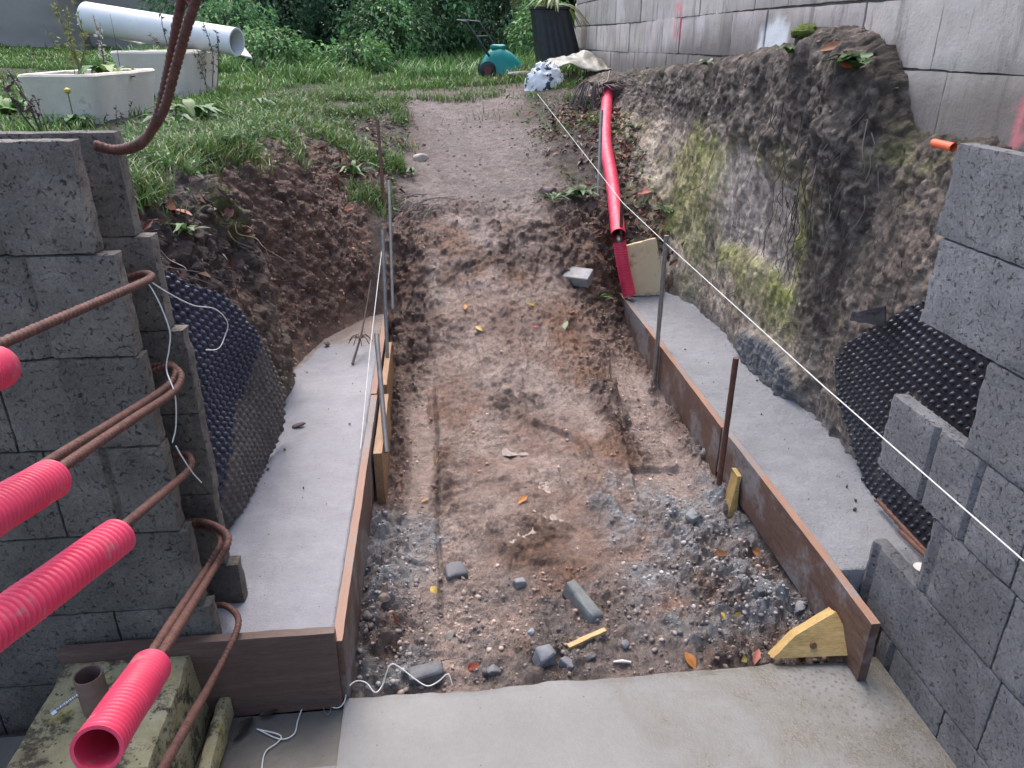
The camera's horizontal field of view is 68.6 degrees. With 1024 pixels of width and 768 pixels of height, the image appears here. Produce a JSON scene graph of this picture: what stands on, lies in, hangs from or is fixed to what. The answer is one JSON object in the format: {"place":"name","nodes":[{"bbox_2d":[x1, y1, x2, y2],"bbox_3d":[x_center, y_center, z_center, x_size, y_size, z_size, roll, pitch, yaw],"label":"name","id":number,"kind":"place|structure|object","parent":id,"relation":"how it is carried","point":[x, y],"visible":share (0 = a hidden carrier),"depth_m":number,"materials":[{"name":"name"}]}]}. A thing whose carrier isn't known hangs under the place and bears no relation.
{"place":"outdoors","nodes":[
{"label":"outdoors","id":0,"kind":"place"},
{"bbox_2d":[0,709,343,767],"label":"concrete floor","id":1,"kind":"structure","parent":0,"point":[313,741],"depth_m":1.77,"materials":[{"name":"concrete"}]},
{"bbox_2d":[6,655,233,767],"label":"post base","id":2,"kind":"object","parent":1,"relation":"on","point":[74,698],"visible":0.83,"depth_m":1.60,"materials":[{"name":"concrete"}]},
{"bbox_2d":[233,717,252,740],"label":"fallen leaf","id":3,"kind":"object","parent":1,"relation":"on","point":[242,727],"visible":1,"depth_m":1.80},
{"bbox_2d":[259,663,452,739],"bbox_3d":[-0.389,0.770,1.862,0.478,0.066,0.090,-9,26,-20],"label":"binding wire","id":4,"kind":"object","parent":1,"relation":"on","point":[372,691],"visible":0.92,"depth_m":1.90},
{"bbox_2d":[0,25,1023,737],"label":"ground","id":5,"kind":"structure","parent":0,"point":[472,375],"depth_m":3.08,"materials":[{"name":"soil"}]},
{"bbox_2d":[0,96,27,115],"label":"weed","id":6,"kind":"object","parent":5,"relation":"on","point":[7,106],"visible":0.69,"depth_m":4.11,"materials":[{"name":"green plant"}]},
{"bbox_2d":[1,70,47,130],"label":"weed stalks","id":7,"kind":"object","parent":5,"relation":"on","point":[30,105],"visible":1,"depth_m":3.04,"materials":[{"name":"brown plant"}]},
{"bbox_2d":[43,88,101,123],"bbox_3d":[-2.205,-1.385,3.735,0.206,0.170,0.208,11,27,23],"label":"weed","id":8,"kind":"object","parent":5,"relation":"on","point":[72,116],"visible":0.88,"depth_m":3.72,"materials":[{"name":"green plant"}]},
{"bbox_2d":[57,0,92,50],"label":"plant","id":9,"kind":"object","parent":5,"relation":"on","point":[70,5],"depth_m":10.84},
{"bbox_2d":[17,68,154,123],"bbox_3d":[-2.340,-1.610,4.239,0.457,0.301,0.921,-2,25,-5],"label":"planter trough","id":10,"kind":"object","parent":5,"relation":"on","point":[97,94],"visible":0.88,"depth_m":3.87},
{"bbox_2d":[44,0,88,73],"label":"weed stalks","id":11,"kind":"object","parent":10,"relation":"in","point":[72,54],"visible":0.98,"depth_m":4.13,"materials":[{"name":"green plant"}]},
{"bbox_2d":[89,16,119,65],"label":"weed stalks","id":12,"kind":"object","parent":10,"relation":"in","point":[101,48],"visible":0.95,"depth_m":4.31,"materials":[{"name":"brown plant"}]},
{"bbox_2d":[78,62,134,73],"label":"weed","id":13,"kind":"object","parent":10,"relation":"in","point":[108,67],"visible":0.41,"depth_m":4.20,"materials":[{"name":"green plant"}]},
{"bbox_2d":[0,130,247,734],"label":"block wall","id":14,"kind":"structure","parent":5,"relation":"on","point":[71,235],"depth_m":1.55,"materials":[{"name":"concrete"}]},
{"bbox_2d":[0,270,155,347],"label":"rebar hairpin","id":15,"kind":"object","parent":14,"relation":"attached to","point":[147,277],"visible":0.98,"depth_m":1.15,"materials":[{"name":"metal"}]},
{"bbox_2d":[0,346,20,390],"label":"red sleeve","id":16,"kind":"object","parent":15,"relation":"attached to","point":[10,368],"visible":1,"depth_m":0.89,"materials":[{"name":"plastic"}]},
{"bbox_2d":[149,284,176,442],"bbox_3d":[-0.692,-0.038,1.501,0.031,0.338,0.053,-2,25,-5],"label":"binding wire","id":17,"kind":"object","parent":15,"relation":"hanging from","point":[167,361],"visible":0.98,"depth_m":1.51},
{"bbox_2d":[152,282,227,350],"bbox_3d":[-0.706,-0.150,1.619,0.048,0.235,0.238,6,25,12],"label":"binding wire","id":18,"kind":"object","parent":15,"relation":"attached to","point":[198,306],"visible":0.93,"depth_m":1.66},
{"bbox_2d":[40,360,184,469],"bbox_3d":[-0.660,0.050,1.256,0.090,0.183,0.814,-5,25,-11],"label":"rebar hairpin","id":19,"kind":"object","parent":14,"relation":"attached to","point":[81,447],"visible":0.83,"depth_m":1.22,"materials":[{"name":"metal"}]},
{"bbox_2d":[0,459,71,536],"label":"red sleeve","id":20,"kind":"object","parent":19,"relation":"on","point":[31,491],"visible":1,"depth_m":0.89,"materials":[{"name":"plastic"}]},
{"bbox_2d":[93,0,200,154],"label":"rebar hairpin","id":21,"kind":"object","parent":14,"relation":"attached to","point":[182,23],"visible":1,"depth_m":1.18,"materials":[{"name":"metal"}]},
{"bbox_2d":[122,450,194,526],"bbox_3d":[-0.653,0.200,1.344,0.076,0.268,0.771,-7,26,-15],"label":"rebar hairpin","id":22,"kind":"object","parent":14,"relation":"attached to","point":[141,511],"visible":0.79,"depth_m":1.33,"materials":[{"name":"metal"}]},
{"bbox_2d":[0,519,135,652],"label":"red sleeve","id":23,"kind":"object","parent":22,"relation":"attached to","point":[31,600],"visible":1,"depth_m":0.91,"materials":[{"name":"plastic"}]},
{"bbox_2d":[149,518,231,654],"bbox_3d":[-0.601,0.369,1.425,0.123,0.321,0.826,-9,26,-19],"label":"rebar hairpin","id":24,"kind":"object","parent":14,"relation":"attached to","point":[166,638],"visible":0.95,"depth_m":1.46,"materials":[{"name":"metal"}]},
{"bbox_2d":[69,649,171,767],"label":"red sleeve","id":25,"kind":"object","parent":24,"relation":"attached to","point":[104,735],"visible":1,"depth_m":0.85,"materials":[{"name":"plastic"}]},
{"bbox_2d":[157,602,241,767],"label":"rebar hairpin","id":26,"kind":"object","parent":14,"relation":"attached to","point":[168,758],"visible":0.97,"depth_m":1.39,"materials":[{"name":"metal"}]},
{"bbox_2d":[0,0,258,49],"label":"garden wall","id":27,"kind":"structure","parent":5,"relation":"on","point":[23,22],"depth_m":11.32,"materials":[{"name":"concrete"}]},
{"bbox_2d":[130,114,192,128],"bbox_3d":[-1.704,-1.296,3.707,0.320,0.081,0.308,-2,25,-5],"label":"weed","id":28,"kind":"object","parent":5,"relation":"on","point":[179,116],"visible":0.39,"depth_m":3.65,"materials":[{"name":"green plant"}]},
{"bbox_2d":[110,50,217,97],"bbox_3d":[-2.640,-2.389,5.829,0.562,0.376,0.931,-2,25,-5],"label":"planter trough","id":29,"kind":"object","parent":5,"relation":"on","point":[190,80],"visible":0.58,"depth_m":5.46,"materials":[{"name":"concrete"}]},
{"bbox_2d":[76,2,244,55],"bbox_3d":[-2.726,-2.758,5.819,1.361,0.388,0.234,7,25,15],"label":"drain pipe","id":30,"kind":"object","parent":29,"relation":"on","point":[135,25],"visible":0.88,"depth_m":5.76,"materials":[{"name":"plastic"}]},
{"bbox_2d":[168,223,209,234],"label":"weed","id":31,"kind":"object","parent":5,"relation":"on","point":[189,228],"visible":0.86,"depth_m":2.45,"materials":[{"name":"green plant"}]},
{"bbox_2d":[145,98,237,119],"bbox_3d":[-1.743,-1.489,4.082,0.451,0.109,0.442,-2,25,-5],"label":"weed","id":32,"kind":"object","parent":5,"relation":"on","point":[193,109],"visible":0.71,"depth_m":4.07,"materials":[{"name":"green plant"}]},
{"bbox_2d":[58,626,343,718],"bbox_3d":[-0.730,0.705,1.800,0.622,0.242,0.028,-2,25,-5],"label":"form board","id":33,"kind":"object","parent":5,"relation":"on","point":[286,670],"visible":0.65,"depth_m":1.78,"materials":[{"name":"wood"}]},
{"bbox_2d":[136,0,268,46],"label":"shrub","id":34,"kind":"object","parent":5,"relation":"on","point":[171,7],"visible":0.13,"depth_m":10.37,"materials":[{"name":"green plant"}]},
{"bbox_2d":[192,20,221,88],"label":"weed stalks","id":35,"kind":"object","parent":5,"relation":"on","point":[212,53],"visible":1,"depth_m":4.86,"materials":[{"name":"brown plant"}]},
{"bbox_2d":[195,0,282,57],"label":"shrub","id":36,"kind":"object","parent":5,"relation":"on","point":[248,13],"visible":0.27,"depth_m":9.67,"materials":[{"name":"green plant"}]},
{"bbox_2d":[224,22,317,67],"bbox_3d":[-2.906,-4.098,9.184,1.005,0.632,0.935,15,29,30],"label":"shrub","id":37,"kind":"object","parent":5,"relation":"on","point":[272,37],"visible":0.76,"depth_m":9.05,"materials":[{"name":"green plant"}]},
{"bbox_2d":[216,0,339,52],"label":"shrub","id":38,"kind":"object","parent":5,"relation":"on","point":[281,11],"visible":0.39,"depth_m":10.63,"materials":[{"name":"green plant"}]},
{"bbox_2d":[215,314,382,633],"bbox_3d":[-0.745,0.189,2.956,0.369,0.196,2.498,-2,25,-5],"label":"concrete footing","id":39,"kind":"object","parent":5,"relation":"on","point":[293,562],"visible":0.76,"depth_m":2.37,"materials":[{"name":"concrete"}]},
{"bbox_2d":[164,270,285,528],"bbox_3d":[-0.894,-0.020,2.195,0.277,0.891,1.080,8,26,17],"label":"dimpled membrane","id":40,"kind":"object","parent":39,"relation":"on","point":[243,392],"visible":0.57,"depth_m":2.22,"materials":[{"name":"plastic"}]},
{"bbox_2d":[348,280,370,364],"bbox_3d":[-0.701,-0.294,3.480,0.110,0.266,0.425,-2,25,-5],"label":"dead twig","id":41,"kind":"object","parent":39,"relation":"on","point":[357,347],"visible":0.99,"depth_m":3.42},
{"bbox_2d":[0,41,684,246],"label":"grass","id":42,"kind":"structure","parent":5,"relation":"on","point":[460,70],"depth_m":5.83,"materials":[{"name":"plant"}]},
{"bbox_2d":[308,30,394,73],"bbox_3d":[-1.932,-3.980,9.104,0.981,0.570,0.752,9,26,19],"label":"shrub","id":43,"kind":"object","parent":5,"relation":"on","point":[353,56],"visible":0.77,"depth_m":9.00,"materials":[{"name":"green plant"}]},
{"bbox_2d":[285,0,419,54],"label":"shrub","id":44,"kind":"object","parent":5,"relation":"on","point":[325,18],"visible":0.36,"depth_m":10.66,"materials":[{"name":"green plant"}]},
{"bbox_2d":[328,160,378,176],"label":"weed","id":45,"kind":"object","parent":5,"relation":"on","point":[354,168],"visible":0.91,"depth_m":4.36,"materials":[{"name":"green plant"}]},
{"bbox_2d":[335,395,378,698],"bbox_3d":[-0.490,0.425,2.468,0.029,0.211,1.386,-2,25,-5],"label":"form board","id":46,"kind":"object","parent":5,"relation":"on","point":[347,619],"visible":0.9,"depth_m":2.16,"materials":[{"name":"wood"}]},
{"bbox_2d":[360,251,381,447],"bbox_3d":[-0.551,-0.012,2.860,0.022,0.675,2.058,-2,25,-4],"label":"mason string","id":47,"kind":"object","parent":5,"relation":"on","point":[369,353],"visible":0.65,"depth_m":3.01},
{"bbox_2d":[371,314,388,408],"bbox_3d":[-0.626,-0.112,3.651,0.029,0.223,1.215,-2,25,-5],"label":"form board","id":48,"kind":"object","parent":5,"relation":"on","point":[375,390],"visible":0.33,"depth_m":3.42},
{"bbox_2d":[376,119,385,208],"bbox_3d":[-0.740,-1.188,4.265,0.019,0.579,0.268,-5,25,-10],"label":"stake","id":49,"kind":"object","parent":5,"relation":"on","point":[380,160],"visible":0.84,"depth_m":4.26,"materials":[{"name":"metal"}]},
{"bbox_2d":[373,394,391,502],"bbox_3d":[-0.504,0.241,2.939,0.036,0.214,0.498,-2,25,-5],"label":"timber brace","id":50,"kind":"object","parent":5,"relation":"on","point":[381,462],"visible":0.88,"depth_m":2.75,"materials":[{"name":"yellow wood"}]},
{"bbox_2d":[374,333,388,452],"bbox_3d":[-0.491,0.028,2.823,0.020,0.345,0.360,-5,25,-10],"label":"stake","id":51,"kind":"object","parent":50,"relation":"on","point":[381,394],"visible":1,"depth_m":2.81,"materials":[{"name":"grey metal"}]},
{"bbox_2d":[328,0,443,65],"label":"shrub","id":52,"kind":"object","parent":5,"relation":"on","point":[368,13],"visible":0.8,"depth_m":9.90,"materials":[{"name":"green plant"}]},
{"bbox_2d":[382,342,393,418],"bbox_3d":[-0.567,-0.001,3.440,0.029,0.217,0.497,-2,25,-5],"label":"timber brace","id":53,"kind":"object","parent":5,"relation":"on","point":[388,376],"visible":0.63,"depth_m":3.36,"materials":[{"name":"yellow wood"}]},
{"bbox_2d":[381,230,388,357],"bbox_3d":[-0.585,-0.391,3.461,0.018,0.580,0.322,-2,25,-5],"label":"stake","id":54,"kind":"object","parent":53,"relation":"on","point":[384,294],"visible":0.94,"depth_m":3.46,"materials":[{"name":"grey metal"}]},
{"bbox_2d":[387,180,393,309],"bbox_3d":[-0.632,-0.731,3.912,0.018,0.586,0.441,-2,25,-5],"label":"stake","id":55,"kind":"object","parent":5,"relation":"on","point":[390,243],"visible":1,"depth_m":3.90,"materials":[{"name":"grey metal"}]},
{"bbox_2d":[137,91,676,305],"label":"leaf litter","id":56,"kind":"object","parent":5,"relation":"on","point":[248,228],"visible":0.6,"depth_m":4.45,"materials":[{"name":"plant"}]},
{"bbox_2d":[375,194,447,240],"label":"dry stalks","id":57,"kind":"object","parent":5,"relation":"on","point":[414,207],"visible":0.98,"depth_m":4.22,"materials":[{"name":"brown plant"}]},
{"bbox_2d":[261,0,575,58],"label":"thicket","id":58,"kind":"object","parent":5,"relation":"on","point":[572,2],"visible":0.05,"depth_m":12.25,"materials":[{"name":"green plant"}]},
{"bbox_2d":[408,659,448,685],"bbox_3d":[-0.218,0.778,2.011,0.122,0.056,0.062,-6,25,-14],"label":"block chunk","id":59,"kind":"object","parent":5,"relation":"on","point":[430,673],"visible":0.9,"depth_m":1.99,"materials":[{"name":"stone"}]},
{"bbox_2d":[368,0,494,61],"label":"shrub","id":60,"kind":"object","parent":5,"relation":"on","point":[449,22],"visible":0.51,"depth_m":10.83,"materials":[{"name":"green plant"}]},
{"bbox_2d":[444,561,467,580],"bbox_3d":[-0.179,0.604,2.390,0.073,0.059,0.064,-8,26,-16],"label":"block chunk","id":61,"kind":"object","parent":5,"relation":"on","point":[456,569],"visible":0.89,"depth_m":2.37,"materials":[{"name":"concrete"}]},
{"bbox_2d":[455,19,527,77],"bbox_3d":[-0.204,-3.462,7.755,0.757,0.557,0.394,-2,25,-5],"label":"lawn mower","id":62,"kind":"object","parent":5,"relation":"on","point":[497,58],"visible":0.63,"depth_m":7.69,"materials":[{"name":"teal plastic"}]},
{"bbox_2d":[435,0,550,55],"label":"shrub","id":63,"kind":"object","parent":5,"relation":"on","point":[501,22],"visible":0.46,"depth_m":10.92,"materials":[{"name":"green plant"}]},
{"bbox_2d":[487,663,500,675],"bbox_3d":[-0.031,0.784,2.052,0.090,0.056,0.036,-18,30,-34],"label":"stone","id":64,"kind":"object","parent":5,"relation":"on","point":[493,669],"visible":0.99,"depth_m":2.02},
{"bbox_2d":[513,577,526,588],"bbox_3d":[0.026,0.612,2.319,0.045,0.029,0.043,-2,25,-5],"label":"block chunk","id":65,"kind":"object","parent":5,"relation":"on","point":[519,582],"visible":1,"depth_m":2.30,"materials":[{"name":"concrete"}]},
{"bbox_2d":[154,95,902,376],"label":"hanging roots","id":66,"kind":"object","parent":5,"relation":"hanging from","point":[795,216],"visible":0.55,"depth_m":2.82,"materials":[{"name":"brown plant"}]},
{"bbox_2d":[502,0,574,57],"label":"shrub","id":67,"kind":"object","parent":5,"relation":"on","point":[520,25],"visible":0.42,"depth_m":9.57,"materials":[{"name":"green plant"}]},
{"bbox_2d":[524,60,564,91],"bbox_3d":[0.286,-2.668,6.495,0.362,0.256,0.242,-2,25,-5],"label":"plastic bag","id":68,"kind":"object","parent":5,"relation":"on","point":[540,74],"visible":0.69,"depth_m":6.42,"materials":[{"name":"plastic"}]},
{"bbox_2d":[537,187,555,197],"bbox_3d":[0.208,-1.169,4.532,0.087,0.076,0.118,-25,35,-43],"label":"stone","id":69,"kind":"object","parent":5,"relation":"on","point":[545,190],"visible":0.81,"depth_m":4.49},
{"bbox_2d":[532,638,562,667],"bbox_3d":[0.109,0.731,2.051,0.114,0.062,0.056,-15,29,-30],"label":"block chunk","id":70,"kind":"object","parent":5,"relation":"on","point":[544,656],"visible":0.98,"depth_m":2.02,"materials":[{"name":"concrete"}]},
{"bbox_2d":[529,6,579,62],"bbox_3d":[0.460,-3.585,7.752,0.551,0.567,0.436,-2,25,-5],"label":"compost bin","id":71,"kind":"object","parent":5,"relation":"on","point":[554,35],"visible":0.8,"depth_m":7.58,"materials":[{"name":"black plastic"}]},
{"bbox_2d":[524,0,589,29],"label":"cut palm leaves","id":72,"kind":"object","parent":71,"relation":"on","point":[556,3],"visible":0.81,"depth_m":7.52,"materials":[{"name":"green plant"}]},
{"bbox_2d":[558,656,573,670],"bbox_3d":[0.150,0.758,2.038,0.045,0.036,0.032,15,29,29],"label":"block chunk","id":73,"kind":"object","parent":5,"relation":"on","point":[565,661],"visible":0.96,"depth_m":2.03,"materials":[{"name":"stone"}]},
{"bbox_2d":[544,50,611,71],"bbox_3d":[0.624,-2.898,6.718,0.596,0.171,0.551,-2,25,-5],"label":"tarp","id":74,"kind":"object","parent":5,"relation":"on","point":[585,59],"visible":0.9,"depth_m":6.69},
{"bbox_2d":[562,266,593,287],"bbox_3d":[0.362,-0.585,4.092,0.147,0.088,0.113,11,27,23],"label":"brick","id":75,"kind":"object","parent":5,"relation":"on","point":[580,277],"visible":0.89,"depth_m":4.06,"materials":[{"name":"stone"}]},
{"bbox_2d":[562,580,603,623],"bbox_3d":[0.208,0.648,2.216,0.043,0.094,0.145,-16,29,-31],"label":"block chunk","id":76,"kind":"object","parent":5,"relation":"on","point":[581,599],"visible":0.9,"depth_m":2.20,"materials":[{"name":"concrete"}]},
{"bbox_2d":[558,184,607,196],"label":"weed","id":77,"kind":"object","parent":5,"relation":"on","point":[582,191],"visible":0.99,"depth_m":4.46,"materials":[{"name":"green plant"}]},
{"bbox_2d":[567,628,606,649],"bbox_3d":[0.209,0.712,2.098,0.120,0.023,0.016,-11,27,-23],"label":"wood splint","id":78,"kind":"object","parent":5,"relation":"on","point":[583,639],"visible":1,"depth_m":2.09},
{"bbox_2d":[355,180,826,697],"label":"gravel","id":79,"kind":"structure","parent":5,"relation":"on","point":[532,643],"depth_m":2.26,"materials":[{"name":"gravel"}]},
{"bbox_2d":[596,110,602,196],"bbox_3d":[0.531,-1.383,4.540,0.022,0.504,0.273,2,25,5],"label":"stake","id":80,"kind":"object","parent":5,"relation":"on","point":[599,148],"visible":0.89,"depth_m":4.53,"materials":[{"name":"grey metal"}]},
{"bbox_2d":[564,71,635,111],"bbox_3d":[0.750,-2.136,5.655,0.758,0.398,0.585,-2,25,-5],"label":"palm leaf","id":81,"kind":"object","parent":5,"relation":"on","point":[594,85],"visible":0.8,"depth_m":5.52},
{"bbox_2d":[601,86,625,240],"bbox_3d":[0.634,-1.521,4.913,0.132,0.721,1.946,2,25,4],"label":"red conduit","id":82,"kind":"object","parent":5,"relation":"on","point":[610,169],"visible":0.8,"depth_m":4.63,"materials":[{"name":"plastic"}]},
{"bbox_2d":[618,197,623,281],"bbox_3d":[0.610,-0.746,4.222,0.020,0.602,0.050,-11,27,-23],"label":"stake","id":83,"kind":"object","parent":5,"relation":"on","point":[621,215],"visible":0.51,"depth_m":4.14,"materials":[{"name":"metal"}]},
{"bbox_2d":[652,235,668,379],"bbox_3d":[0.682,-0.339,3.448,0.021,0.691,0.028,-2,25,-5],"label":"stake","id":84,"kind":"object","parent":5,"relation":"on","point":[660,304],"visible":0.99,"depth_m":3.43,"materials":[{"name":"grey metal"}]},
{"bbox_2d":[619,293,723,475],"bbox_3d":[0.706,-0.082,3.599,0.032,0.232,1.684,-2,25,-5],"label":"form board","id":85,"kind":"object","parent":5,"relation":"on","point":[702,421],"visible":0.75,"depth_m":3.26,"materials":[{"name":"wood"}]},
{"bbox_2d":[685,652,695,667],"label":"fallen leaf","id":86,"kind":"object","parent":5,"relation":"on","point":[690,659],"visible":1,"depth_m":2.06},
{"bbox_2d":[685,508,701,523],"bbox_3d":[0.625,0.457,2.592,0.042,0.029,0.055,20,32,37],"label":"block chunk","id":87,"kind":"object","parent":5,"relation":"on","point":[691,517],"visible":0.97,"depth_m":2.58,"materials":[{"name":"concrete"}]},
{"bbox_2d":[716,357,738,484],"bbox_3d":[0.752,0.138,2.621,0.020,0.496,0.022,-2,25,-5],"label":"stake","id":88,"kind":"object","parent":5,"relation":"on","point":[733,376],"visible":1,"depth_m":2.61,"materials":[{"name":"metal"}]},
{"bbox_2d":[725,468,741,517],"bbox_3d":[0.780,0.386,2.665,0.040,0.160,0.077,-2,25,-5],"label":"wood wedge","id":89,"kind":"object","parent":5,"relation":"on","point":[731,495],"visible":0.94,"depth_m":2.65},
{"bbox_2d":[753,584,764,599],"bbox_3d":[0.729,0.621,2.212,0.029,0.055,0.028,-9,26,-18],"label":"block chunk","id":90,"kind":"object","parent":5,"relation":"on","point":[759,591],"visible":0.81,"depth_m":2.20,"materials":[{"name":"concrete"}]},
{"bbox_2d":[627,292,922,595],"bbox_3d":[0.954,0.047,3.253,0.384,0.206,2.548,-2,25,-5],"label":"concrete footing","id":91,"kind":"object","parent":5,"relation":"on","point":[813,463],"visible":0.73,"depth_m":2.68,"materials":[{"name":"concrete"}]},
{"bbox_2d":[613,241,635,296],"bbox_3d":[0.618,-0.632,4.124,0.146,0.308,0.075,11,27,23],"label":"ribbed conduit","id":92,"kind":"object","parent":91,"relation":"on","point":[624,269],"visible":0.99,"depth_m":4.10,"materials":[{"name":"red plastic"}]},
{"bbox_2d":[626,238,664,295],"bbox_3d":[0.745,-0.655,4.207,0.245,0.319,0.061,-2,25,-5],"label":"plywood sheet","id":93,"kind":"object","parent":91,"relation":"on","point":[644,263],"visible":0.72,"depth_m":4.19,"materials":[{"name":"wood"}]},
{"bbox_2d":[876,498,925,550],"bbox_3d":[1.137,0.432,2.139,0.014,0.027,0.386,-1,25,-2],"label":"rebar","id":94,"kind":"object","parent":91,"relation":"on","point":[896,520],"visible":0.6,"depth_m":2.19,"materials":[{"name":"metal"}]},
{"bbox_2d":[898,529,924,556],"bbox_3d":[1.106,0.449,2.038,0.014,0.039,0.206,0,25,0],"label":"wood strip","id":95,"kind":"object","parent":91,"relation":"on","point":[903,534],"visible":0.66,"depth_m":2.07,"materials":[{"name":"wood"}]},
{"bbox_2d":[834,301,993,548],"bbox_3d":[1.195,0.102,2.061,0.096,0.760,1.402,-1,25,-2],"label":"dimpled membrane","id":96,"kind":"object","parent":91,"relation":"on","point":[940,374],"visible":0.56,"depth_m":2.25,"materials":[{"name":"plastic"}]},
{"bbox_2d":[850,306,886,326],"bbox_3d":[1.138,-0.220,2.386,0.024,0.104,0.235,-1,25,-3],"label":"membrane scrap","id":97,"kind":"object","parent":96,"relation":"attached to","point":[876,316],"visible":1,"depth_m":2.36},
{"bbox_2d":[538,95,1023,561],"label":"mason string","id":98,"kind":"object","parent":5,"relation":"on","point":[984,526],"visible":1,"depth_m":1.93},
{"bbox_2d":[574,0,1023,150],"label":"stone wall","id":99,"kind":"structure","parent":5,"relation":"on","point":[962,62],"depth_m":2.54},
{"bbox_2d":[717,428,880,680],"bbox_3d":[0.847,0.462,2.355,0.032,0.187,1.033,-2,25,-5],"label":"form board","id":100,"kind":"object","parent":5,"relation":"on","point":[819,580],"visible":0.85,"depth_m":2.20,"materials":[{"name":"wood"}]},
{"bbox_2d":[791,23,817,37],"bbox_3d":[1.147,-1.378,2.925,0.120,0.054,0.119,-2,25,-5],"label":"moss cushion","id":101,"kind":"object","parent":5,"relation":"on","point":[804,30],"visible":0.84,"depth_m":2.89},
{"bbox_2d":[768,607,846,658],"bbox_3d":[0.800,0.668,1.996,0.235,0.124,0.115,-2,25,-5],"label":"wood chock","id":102,"kind":"object","parent":5,"relation":"on","point":[820,634],"visible":0.88,"depth_m":1.98,"materials":[{"name":"wood"}]},
{"bbox_2d":[818,41,840,50],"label":"fallen leaf","id":103,"kind":"object","parent":5,"relation":"on","point":[830,46],"visible":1,"depth_m":2.69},
{"bbox_2d":[823,51,876,67],"bbox_3d":[1.157,-1.104,2.553,0.170,0.054,0.223,6,25,13],"label":"weed","id":104,"kind":"object","parent":5,"relation":"on","point":[856,59],"visible":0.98,"depth_m":2.54,"materials":[{"name":"green plant"}]},
{"bbox_2d":[860,143,1023,767],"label":"block wall","id":105,"kind":"structure","parent":5,"relation":"on","point":[949,616],"depth_m":1.61,"materials":[{"name":"concrete"}]},
{"bbox_2d":[930,139,957,151],"bbox_3d":[1.244,-0.688,2.162,0.025,0.025,0.100,-1,25,-3],"label":"orange pipe","id":106,"kind":"object","parent":5,"relation":"on","point":[944,145],"visible":0.95,"depth_m":2.15,"materials":[{"name":"plastic"}]},
{"bbox_2d":[313,657,956,767],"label":"concrete floor","id":107,"kind":"structure","parent":0,"point":[834,714],"depth_m":1.80,"materials":[{"name":"concrete"}]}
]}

